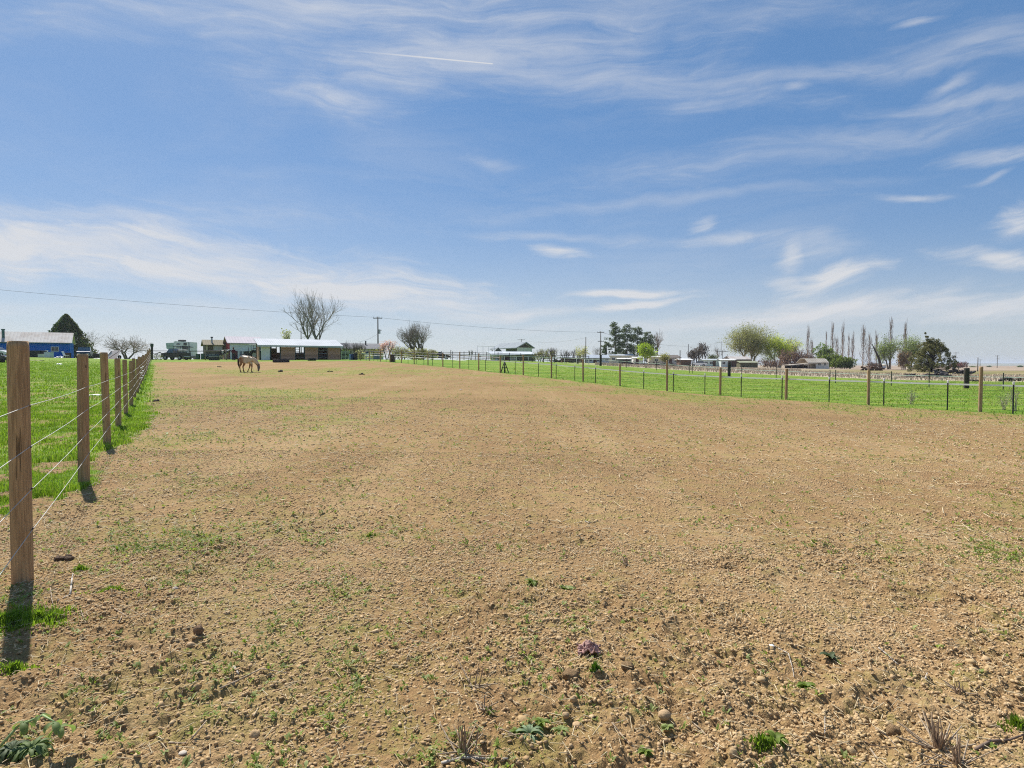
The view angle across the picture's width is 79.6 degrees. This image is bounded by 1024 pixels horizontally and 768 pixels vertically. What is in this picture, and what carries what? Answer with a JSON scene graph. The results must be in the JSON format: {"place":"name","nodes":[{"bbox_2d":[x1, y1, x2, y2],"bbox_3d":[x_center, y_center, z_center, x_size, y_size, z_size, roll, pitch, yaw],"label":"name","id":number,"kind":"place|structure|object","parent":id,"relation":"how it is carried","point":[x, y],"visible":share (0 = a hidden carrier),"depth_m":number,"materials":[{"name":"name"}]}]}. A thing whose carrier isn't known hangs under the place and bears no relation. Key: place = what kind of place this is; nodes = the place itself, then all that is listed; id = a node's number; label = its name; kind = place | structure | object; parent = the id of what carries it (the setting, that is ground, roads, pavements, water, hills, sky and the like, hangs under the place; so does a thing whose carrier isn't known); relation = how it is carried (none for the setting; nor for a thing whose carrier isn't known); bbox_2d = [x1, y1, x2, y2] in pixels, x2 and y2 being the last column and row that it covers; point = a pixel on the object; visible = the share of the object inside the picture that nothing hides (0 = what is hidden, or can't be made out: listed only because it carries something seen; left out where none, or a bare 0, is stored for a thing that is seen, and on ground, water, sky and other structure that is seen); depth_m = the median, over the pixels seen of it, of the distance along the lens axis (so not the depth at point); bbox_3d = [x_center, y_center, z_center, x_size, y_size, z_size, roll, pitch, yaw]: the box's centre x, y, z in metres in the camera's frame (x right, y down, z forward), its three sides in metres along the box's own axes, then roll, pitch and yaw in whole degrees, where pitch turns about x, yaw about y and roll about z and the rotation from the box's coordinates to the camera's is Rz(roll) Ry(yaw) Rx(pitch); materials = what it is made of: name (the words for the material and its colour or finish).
{"place":"outdoors","nodes":[
{"label":"outdoors","id":0,"kind":"place"},
{"bbox_2d":[0,398,159,510],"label":"grass","id":1,"kind":"structure","parent":0,"point":[54,422],"depth_m":13.18,"materials":[{"name":"plant"}]},
{"bbox_2d":[0,359,167,403],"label":"grass","id":2,"kind":"structure","parent":0,"point":[70,380],"depth_m":35.99,"materials":[{"name":"plant"}]},
{"bbox_2d":[0,357,1023,767],"bbox_3d":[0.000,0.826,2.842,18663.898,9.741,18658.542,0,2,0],"label":"ground","id":3,"kind":"structure","parent":0,"point":[386,375],"depth_m":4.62,"materials":[{"name":"soil"}]},
{"bbox_2d":[0,659,43,675],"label":"grass tuft","id":4,"kind":"object","parent":3,"relation":"on","point":[16,665],"visible":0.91,"depth_m":2.82,"materials":[{"name":"plant"}]},
{"bbox_2d":[0,600,47,636],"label":"grass tuft","id":5,"kind":"object","parent":3,"relation":"on","point":[5,617],"visible":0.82,"depth_m":3.36,"materials":[{"name":"plant"}]},
{"bbox_2d":[0,713,75,763],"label":"wilted weed","id":6,"kind":"object","parent":3,"relation":"on","point":[15,750],"visible":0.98,"depth_m":2.19,"materials":[{"name":"green plant"}]},
{"bbox_2d":[0,329,75,357],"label":"blue shed","id":7,"kind":"structure","parent":3,"relation":"on","point":[56,343],"depth_m":110.62,"materials":[{"name":"metal"}]},
{"bbox_2d":[0,602,82,636],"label":"grass tuft","id":8,"kind":"object","parent":3,"relation":"on","point":[37,616],"visible":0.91,"depth_m":3.31,"materials":[{"name":"plant"}]},
{"bbox_2d":[0,457,103,514],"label":"grass","id":9,"kind":"structure","parent":3,"relation":"on","point":[45,491],"depth_m":6.95,"materials":[{"name":"plant"}]},
{"bbox_2d":[53,554,74,561],"bbox_3d":[-3.210,1.248,4.398,0.128,0.054,0.088,0,2,0],"label":"dark clod","id":10,"kind":"object","parent":3,"relation":"on","point":[68,557],"visible":0.98,"depth_m":4.38,"materials":[{"name":"soil"}]},
{"bbox_2d":[47,314,98,357],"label":"cedar tree","id":11,"kind":"object","parent":3,"relation":"on","point":[65,323],"visible":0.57,"depth_m":130.74,"materials":[{"name":"green plant"}]},
{"bbox_2d":[0,341,150,584],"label":"wire fence","id":12,"kind":"object","parent":3,"relation":"on","point":[19,462],"visible":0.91,"depth_m":3.91,"materials":[{"name":"brown wood"}]},
{"bbox_2d":[76,347,92,357],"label":"parked car","id":13,"kind":"object","parent":3,"relation":"on","point":[83,350],"visible":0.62,"depth_m":95.94,"materials":[{"name":"blue paint"}]},
{"bbox_2d":[80,585,135,594],"bbox_3d":[-2.476,1.265,3.790,0.351,0.069,0.110,0,2,0],"label":"grass tuft","id":14,"kind":"object","parent":3,"relation":"on","point":[105,588],"visible":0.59,"depth_m":3.77,"materials":[{"name":"plant"}]},
{"bbox_2d":[99,334,151,358],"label":"fruit tree","id":15,"kind":"object","parent":3,"relation":"on","point":[133,345],"visible":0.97,"depth_m":103.23,"materials":[{"name":"grey plant"}]},
{"bbox_2d":[161,346,189,359],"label":"parked car","id":16,"kind":"object","parent":3,"relation":"on","point":[171,353],"visible":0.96,"depth_m":90.60,"materials":[{"name":"black paint"}]},
{"bbox_2d":[166,340,196,358],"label":"camper","id":17,"kind":"object","parent":3,"relation":"on","point":[193,346],"visible":0.45,"depth_m":110.78,"materials":[{"name":"metal"}]},
{"bbox_2d":[193,624,203,634],"bbox_3d":[-1.606,1.263,3.146,0.048,0.060,0.044,0,2,0],"label":"stone","id":18,"kind":"object","parent":3,"relation":"on","point":[198,629],"visible":0.98,"depth_m":3.13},
{"bbox_2d":[201,337,225,359],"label":"cottage","id":19,"kind":"structure","parent":3,"relation":"on","point":[211,344],"depth_m":105.07,"materials":[{"name":"brown"}]},
{"bbox_2d":[206,350,220,358],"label":"stock trailer","id":20,"kind":"object","parent":3,"relation":"on","point":[212,353],"visible":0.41,"depth_m":97.12,"materials":[{"name":"blue metal"}]},
{"bbox_2d":[223,336,260,359],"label":"red white barn","id":21,"kind":"structure","parent":3,"relation":"on","point":[240,345],"depth_m":100.91,"materials":[{"name":"metal"}]},
{"bbox_2d":[237,355,259,371],"bbox_3d":[-23.130,-1.769,53.971,1.986,1.484,0.648,0,2,0],"label":"grazing horse","id":22,"kind":"object","parent":3,"relation":"on","point":[249,360],"visible":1,"depth_m":53.81},
{"bbox_2d":[242,344,255,357],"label":"tractor","id":23,"kind":"object","parent":3,"relation":"on","point":[251,353],"visible":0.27,"depth_m":93.15,"materials":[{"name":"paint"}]},
{"bbox_2d":[220,668,286,688],"bbox_3d":[-1.157,1.303,2.741,0.276,0.013,0.092,-1,2,-32],"label":"dry stick","id":24,"kind":"object","parent":3,"relation":"on","point":[250,674],"visible":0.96,"depth_m":2.75,"materials":[{"name":"wood"}]},
{"bbox_2d":[253,338,342,359],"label":"stall shed","id":25,"kind":"structure","parent":3,"relation":"on","point":[322,349],"depth_m":91.96,"materials":[{"name":"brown wood"}]},
{"bbox_2d":[261,347,269,359],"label":"sheet door","id":26,"kind":"structure","parent":25,"relation":"in","point":[265,351],"depth_m":88.79,"materials":[{"name":"metal"}]},
{"bbox_2d":[279,287,346,339],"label":"tall bare tree","id":27,"kind":"object","parent":3,"relation":"on","point":[310,313],"visible":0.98,"depth_m":125.06,"materials":[{"name":"grey plant"}]},
{"bbox_2d":[294,301,338,339],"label":"tall bare tree","id":28,"kind":"object","parent":3,"relation":"on","point":[321,332],"visible":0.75,"depth_m":127.80,"materials":[{"name":"grey plant"}]},
{"bbox_2d":[341,342,363,353],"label":"bare shrub","id":29,"kind":"object","parent":3,"relation":"on","point":[349,346],"visible":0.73,"depth_m":103.67,"materials":[{"name":"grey plant"}]},
{"bbox_2d":[340,341,386,358],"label":"ranch house","id":30,"kind":"structure","parent":3,"relation":"on","point":[369,346],"depth_m":122.37,"materials":[{"name":"beige"}]},
{"bbox_2d":[373,317,381,343],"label":"utility pole","id":31,"kind":"object","parent":3,"relation":"on","point":[378,329],"visible":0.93,"depth_m":129.59,"materials":[{"name":"grey wood"}]},
{"bbox_2d":[6,290,563,331],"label":"power line","id":32,"kind":"object","parent":31,"relation":"attached to","point":[259,310],"visible":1,"depth_m":116.24,"materials":[{"name":"metal"}]},
{"bbox_2d":[379,340,399,359],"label":"pink blossom tree","id":33,"kind":"object","parent":3,"relation":"on","point":[390,343],"visible":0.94,"depth_m":96.00,"materials":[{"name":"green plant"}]},
{"bbox_2d":[389,346,409,359],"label":"yellow shrub","id":34,"kind":"object","parent":3,"relation":"on","point":[397,351],"visible":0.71,"depth_m":105.43,"materials":[{"name":"plant"}]},
{"bbox_2d":[396,321,433,359],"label":"round bare tree","id":35,"kind":"object","parent":3,"relation":"on","point":[412,338],"visible":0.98,"depth_m":110.92,"materials":[{"name":"grey plant"}]},
{"bbox_2d":[437,723,490,766],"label":"corn stubble","id":36,"kind":"object","parent":3,"relation":"on","point":[463,746],"visible":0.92,"depth_m":2.21,"materials":[{"name":"plant"}]},
{"bbox_2d":[441,756,507,764],"bbox_3d":[-0.132,1.328,2.177,0.236,0.026,0.028,0,2,-5],"label":"dry stick","id":37,"kind":"object","parent":3,"relation":"on","point":[462,757],"visible":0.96,"depth_m":2.17,"materials":[{"name":"wood"}]},
{"bbox_2d":[456,657,497,688],"bbox_3d":[-0.175,1.277,2.681,0.236,0.100,0.064,1,2,36],"label":"corn stubble","id":38,"kind":"object","parent":3,"relation":"on","point":[479,685],"visible":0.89,"depth_m":2.67,"materials":[{"name":"plant"}]},
{"bbox_2d":[475,695,497,713],"bbox_3d":[-0.104,1.305,2.510,0.082,0.062,0.100,0,2,-9],"label":"corn stubble","id":39,"kind":"object","parent":3,"relation":"on","point":[483,708],"visible":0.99,"depth_m":2.49,"materials":[{"name":"plant"}]},
{"bbox_2d":[486,348,535,360],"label":"tan stable","id":40,"kind":"structure","parent":3,"relation":"on","point":[497,350],"depth_m":137.40,"materials":[{"name":"metal"}]},
{"bbox_2d":[0,516,1023,767],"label":"straw","id":41,"kind":"object","parent":3,"relation":"on","point":[462,536],"visible":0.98,"depth_m":3.43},
{"bbox_2d":[0,517,1023,767],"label":"weed sprouts","id":42,"kind":"object","parent":3,"relation":"on","point":[256,754],"visible":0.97,"depth_m":3.06,"materials":[{"name":"green plant"}]},
{"bbox_2d":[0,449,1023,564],"bbox_3d":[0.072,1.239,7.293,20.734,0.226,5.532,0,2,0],"label":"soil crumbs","id":43,"kind":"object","parent":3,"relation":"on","point":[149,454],"visible":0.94,"depth_m":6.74,"materials":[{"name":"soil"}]},
{"bbox_2d":[0,411,1023,542],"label":"straw","id":44,"kind":"object","parent":3,"relation":"on","point":[1000,461],"visible":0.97,"depth_m":9.30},
{"bbox_2d":[1,504,1023,764],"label":"soil clods","id":45,"kind":"object","parent":3,"relation":"on","point":[255,734],"visible":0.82,"depth_m":3.52,"materials":[{"name":"soil"}]},
{"bbox_2d":[490,342,534,351],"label":"barn","id":46,"kind":"structure","parent":3,"relation":"on","point":[519,347],"depth_m":147.55,"materials":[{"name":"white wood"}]},
{"bbox_2d":[1,428,1023,561],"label":"weed sprouts","id":47,"kind":"object","parent":3,"relation":"on","point":[466,540],"visible":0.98,"depth_m":6.43,"materials":[{"name":"green plant"}]},
{"bbox_2d":[2,394,1023,463],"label":"soil clods","id":48,"kind":"object","parent":3,"relation":"on","point":[527,410],"visible":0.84,"depth_m":15.37,"materials":[{"name":"soil"}]},
{"bbox_2d":[441,351,588,363],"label":"corral fence","id":49,"kind":"object","parent":3,"relation":"on","point":[509,355],"visible":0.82,"depth_m":91.84,"materials":[{"name":"metal"}]},
{"bbox_2d":[514,723,543,742],"bbox_3d":[0.067,1.342,2.331,0.119,0.073,0.117,-1,2,-26],"label":"thistle","id":50,"kind":"object","parent":3,"relation":"on","point":[530,729],"visible":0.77,"depth_m":2.33,"materials":[{"name":"green plant"}]},
{"bbox_2d":[533,717,551,729],"bbox_3d":[0.117,1.322,2.396,0.080,0.030,0.068,0,2,0],"label":"leafy weed","id":51,"kind":"object","parent":3,"relation":"on","point":[540,722],"visible":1,"depth_m":2.39,"materials":[{"name":"green plant"}]},
{"bbox_2d":[551,725,569,735],"bbox_3d":[0.188,1.320,2.339,0.065,0.025,0.070,2,2,43],"label":"leafy weed","id":52,"kind":"object","parent":3,"relation":"on","point":[558,728],"visible":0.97,"depth_m":2.34,"materials":[{"name":"green plant"}]},
{"bbox_2d":[562,668,579,679],"bbox_3d":[0.266,1.315,2.780,0.079,0.050,0.070,1,2,16],"label":"stone","id":53,"kind":"object","parent":3,"relation":"on","point":[568,673],"visible":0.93,"depth_m":2.76,"materials":[{"name":"stone"}]},
{"bbox_2d":[140,368,1023,438],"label":"weed sprouts","id":54,"kind":"object","parent":3,"relation":"on","point":[472,408],"visible":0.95,"depth_m":24.62,"materials":[{"name":"green plant"}]},
{"bbox_2d":[575,345,590,362],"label":"willow tree","id":55,"kind":"object","parent":3,"relation":"on","point":[580,353],"visible":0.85,"depth_m":169.46,"materials":[{"name":"plant"}]},
{"bbox_2d":[143,379,1023,444],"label":"weed sprouts","id":56,"kind":"object","parent":3,"relation":"on","point":[168,414],"visible":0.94,"depth_m":21.79,"materials":[{"name":"green plant"}]},
{"bbox_2d":[576,639,600,655],"bbox_3d":[0.382,1.301,3.037,0.122,0.060,0.091,0,2,0],"label":"purple leafy weed","id":57,"kind":"object","parent":3,"relation":"on","point":[590,646],"visible":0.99,"depth_m":3.03,"materials":[{"name":"plant"}]},
{"bbox_2d":[587,659,604,672],"bbox_3d":[0.382,1.292,2.812,0.074,0.078,0.070,-2,2,-40],"label":"grass tuft","id":58,"kind":"object","parent":3,"relation":"on","point":[594,667],"visible":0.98,"depth_m":2.81,"materials":[{"name":"plant"}]},
{"bbox_2d":[584,355,609,362],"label":"grey blue house","id":59,"kind":"structure","parent":3,"relation":"on","point":[605,358],"depth_m":184.89,"materials":[{"name":"white"}]},
{"bbox_2d":[604,321,626,353],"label":"pine tree","id":60,"kind":"object","parent":3,"relation":"on","point":[615,339],"visible":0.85,"depth_m":206.76,"materials":[{"name":"green plant"}]},
{"bbox_2d":[607,354,634,362],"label":"beige mobile home","id":61,"kind":"object","parent":3,"relation":"on","point":[613,357],"visible":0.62,"depth_m":199.83,"materials":[{"name":"white paint"}]},
{"bbox_2d":[618,324,637,356],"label":"pine tree","id":62,"kind":"object","parent":3,"relation":"on","point":[629,337],"visible":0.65,"depth_m":211.26,"materials":[{"name":"green plant"}]},
{"bbox_2d":[628,327,647,356],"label":"pine tree","id":63,"kind":"object","parent":3,"relation":"on","point":[638,333],"visible":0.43,"depth_m":215.01,"materials":[{"name":"green plant"}]},
{"bbox_2d":[637,745,652,757],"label":"leafy weed","id":64,"kind":"object","parent":3,"relation":"on","point":[646,752],"visible":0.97,"depth_m":2.26,"materials":[{"name":"green plant"}]},
{"bbox_2d":[636,340,657,362],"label":"lime tree","id":65,"kind":"object","parent":3,"relation":"on","point":[644,350],"visible":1,"depth_m":184.62,"materials":[{"name":"green plant"}]},
{"bbox_2d":[642,331,657,361],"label":"pine tree","id":66,"kind":"object","parent":3,"relation":"on","point":[650,337],"visible":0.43,"depth_m":219.04,"materials":[{"name":"green plant"}]},
{"bbox_2d":[658,709,670,720],"bbox_3d":[0.610,1.324,2.455,0.051,0.044,0.046,0,2,0],"label":"stone","id":67,"kind":"object","parent":3,"relation":"on","point":[664,714],"visible":1,"depth_m":2.44,"materials":[{"name":"stone"}]},
{"bbox_2d":[360,349,1023,413],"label":"electric fence","id":68,"kind":"object","parent":3,"relation":"on","point":[980,392],"visible":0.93,"depth_m":30.75,"materials":[{"name":"brown wood"}]},
{"bbox_2d":[686,347,699,362],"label":"dusky tree","id":69,"kind":"object","parent":3,"relation":"on","point":[692,355],"visible":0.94,"depth_m":199.35,"materials":[{"name":"grey plant"}]},
{"bbox_2d":[699,359,717,366],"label":"green mobile home","id":70,"kind":"object","parent":3,"relation":"on","point":[712,362],"visible":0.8,"depth_m":194.88,"materials":[{"name":"white paint"}]},
{"bbox_2d":[718,359,735,366],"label":"white mobile home","id":71,"kind":"object","parent":3,"relation":"on","point":[722,362],"visible":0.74,"depth_m":191.87,"materials":[{"name":"paint"}]},
{"bbox_2d":[724,356,751,360],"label":"tin roof cabin","id":72,"kind":"object","parent":3,"relation":"on","point":[742,358],"visible":0.31,"depth_m":205.56,"materials":[{"name":"metal"}]},
{"bbox_2d":[736,361,758,367],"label":"moss roof shed","id":73,"kind":"structure","parent":3,"relation":"on","point":[751,364],"depth_m":195.91,"materials":[{"name":"green metal"}]},
{"bbox_2d":[717,320,778,360],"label":"budding tree","id":74,"kind":"object","parent":3,"relation":"on","point":[747,341],"visible":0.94,"depth_m":228.58,"materials":[{"name":"green plant"}]},
{"bbox_2d":[743,729,784,757],"bbox_3d":[0.929,1.317,2.262,0.150,0.075,0.113,0,2,0],"label":"grass tuft","id":75,"kind":"object","parent":3,"relation":"on","point":[763,740],"visible":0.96,"depth_m":2.25,"materials":[{"name":"plant"}]},
{"bbox_2d":[758,358,781,367],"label":"purple shrub","id":76,"kind":"object","parent":3,"relation":"on","point":[773,363],"visible":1,"depth_m":199.25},
{"bbox_2d":[765,730,788,748],"bbox_3d":[0.976,1.319,2.281,0.088,0.035,0.089,0,2,0],"label":"leafy weed","id":77,"kind":"object","parent":3,"relation":"on","point":[779,737],"visible":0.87,"depth_m":2.28,"materials":[{"name":"green plant"}]},
{"bbox_2d":[751,333,803,367],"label":"lime tree","id":78,"kind":"object","parent":3,"relation":"on","point":[779,345],"visible":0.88,"depth_m":226.44,"materials":[{"name":"green plant"}]},
{"bbox_2d":[562,355,1023,389],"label":"electric fence","id":79,"kind":"object","parent":3,"relation":"on","point":[966,376],"visible":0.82,"depth_m":52.26,"materials":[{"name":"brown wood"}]},
{"bbox_2d":[777,346,811,365],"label":"purple shrub","id":80,"kind":"object","parent":3,"relation":"on","point":[786,360],"visible":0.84,"depth_m":203.90,"materials":[{"name":"plant"}]},
{"bbox_2d":[796,681,815,689],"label":"leafy weed","id":81,"kind":"object","parent":3,"relation":"on","point":[805,685],"visible":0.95,"depth_m":2.74,"materials":[{"name":"green plant"}]},
{"bbox_2d":[785,358,828,368],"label":"old shack","id":82,"kind":"structure","parent":3,"relation":"on","point":[816,363],"depth_m":190.58,"materials":[{"name":"beige metal"}]},
{"bbox_2d":[811,342,834,357],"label":"green tree","id":83,"kind":"object","parent":3,"relation":"on","point":[826,350],"visible":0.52,"depth_m":223.96,"materials":[{"name":"green plant"}]},
{"bbox_2d":[816,351,843,368],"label":"green bush","id":84,"kind":"object","parent":3,"relation":"on","point":[827,357],"visible":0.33,"depth_m":204.16,"materials":[{"name":"green plant"}]},
{"bbox_2d":[829,356,858,368],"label":"green bush","id":85,"kind":"object","parent":3,"relation":"on","point":[843,362],"visible":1,"depth_m":199.45,"materials":[{"name":"green plant"}]},
{"bbox_2d":[859,325,866,368],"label":"poplar tree","id":86,"kind":"object","parent":3,"relation":"on","point":[863,340],"visible":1,"depth_m":214.61,"materials":[{"name":"grey plant"}]},
{"bbox_2d":[866,334,872,368],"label":"poplar tree","id":87,"kind":"object","parent":3,"relation":"on","point":[868,351],"visible":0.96,"depth_m":216.62,"materials":[{"name":"grey plant"}]},
{"bbox_2d":[871,334,903,368],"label":"pale green tree","id":88,"kind":"object","parent":3,"relation":"on","point":[883,349],"visible":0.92,"depth_m":199.03,"materials":[{"name":"green plant"}]},
{"bbox_2d":[886,722,900,736],"bbox_3d":[1.482,1.351,2.388,0.053,0.060,0.050,0,2,0],"label":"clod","id":89,"kind":"object","parent":3,"relation":"on","point":[892,729],"visible":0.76,"depth_m":2.38,"materials":[{"name":"soil"}]},
{"bbox_2d":[894,347,911,369],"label":"brown shrub","id":90,"kind":"object","parent":3,"relation":"on","point":[902,357],"visible":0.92,"depth_m":179.59,"materials":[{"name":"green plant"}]},
{"bbox_2d":[892,328,923,368],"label":"pale green tree","id":91,"kind":"object","parent":3,"relation":"on","point":[912,348],"visible":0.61,"depth_m":193.88,"materials":[{"name":"green plant"}]},
{"bbox_2d":[900,372,958,377],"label":"scrap pile","id":92,"kind":"object","parent":3,"relation":"on","point":[941,374],"visible":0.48,"depth_m":75.87,"materials":[{"name":"grey wood"}]},
{"bbox_2d":[905,332,959,371],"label":"juniper tree","id":93,"kind":"object","parent":3,"relation":"on","point":[931,344],"visible":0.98,"depth_m":126.91,"materials":[{"name":"green plant"}]},
{"bbox_2d":[896,709,975,767],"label":"dry grass tuft","id":94,"kind":"object","parent":3,"relation":"on","point":[939,742],"visible":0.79,"depth_m":2.29,"materials":[{"name":"plant"}]},
{"bbox_2d":[933,367,975,373],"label":"scrap pile","id":95,"kind":"object","parent":3,"relation":"on","point":[961,371],"visible":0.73,"depth_m":109.87,"materials":[{"name":"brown wood"}]},
{"bbox_2d":[917,734,1001,766],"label":"dry grass tuft","id":96,"kind":"object","parent":3,"relation":"on","point":[956,752],"visible":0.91,"depth_m":2.20,"materials":[{"name":"plant"}]},
{"bbox_2d":[942,680,977,694],"bbox_3d":[1.965,1.338,2.694,0.042,0.045,0.126,-1,2,-35],"label":"corn stubble","id":97,"kind":"object","parent":3,"relation":"on","point":[954,687],"visible":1,"depth_m":2.69,"materials":[{"name":"plant"}]},
{"bbox_2d":[973,733,1023,750],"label":"dry stick","id":98,"kind":"object","parent":3,"relation":"on","point":[980,746],"visible":0.99,"depth_m":2.33,"materials":[{"name":"wood"}]},
{"bbox_2d":[996,711,1023,732],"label":"grass tuft","id":99,"kind":"object","parent":3,"relation":"on","point":[1015,721],"visible":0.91,"depth_m":2.45,"materials":[{"name":"plant"}]},
{"bbox_2d":[0,0,1023,362],"label":"sky","id":100,"kind":"structure","parent":0,"point":[691,171],"materials":[{"name":"blue"}]},
{"bbox_2d":[453,363,1023,414],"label":"grass","id":101,"kind":"structure","parent":0,"point":[880,391],"depth_m":40.52,"materials":[{"name":"plant"}]},
{"bbox_2d":[595,362,1023,381],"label":"dry grass","id":102,"kind":"structure","parent":0,"point":[780,371],"depth_m":85.54,"materials":[{"name":"plant"}]},
{"bbox_2d":[758,363,1023,365],"bbox_3d":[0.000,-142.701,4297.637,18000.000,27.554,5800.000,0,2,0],"label":"hills","id":103,"kind":"structure","parent":0,"point":[995,364],"depth_m":3180.36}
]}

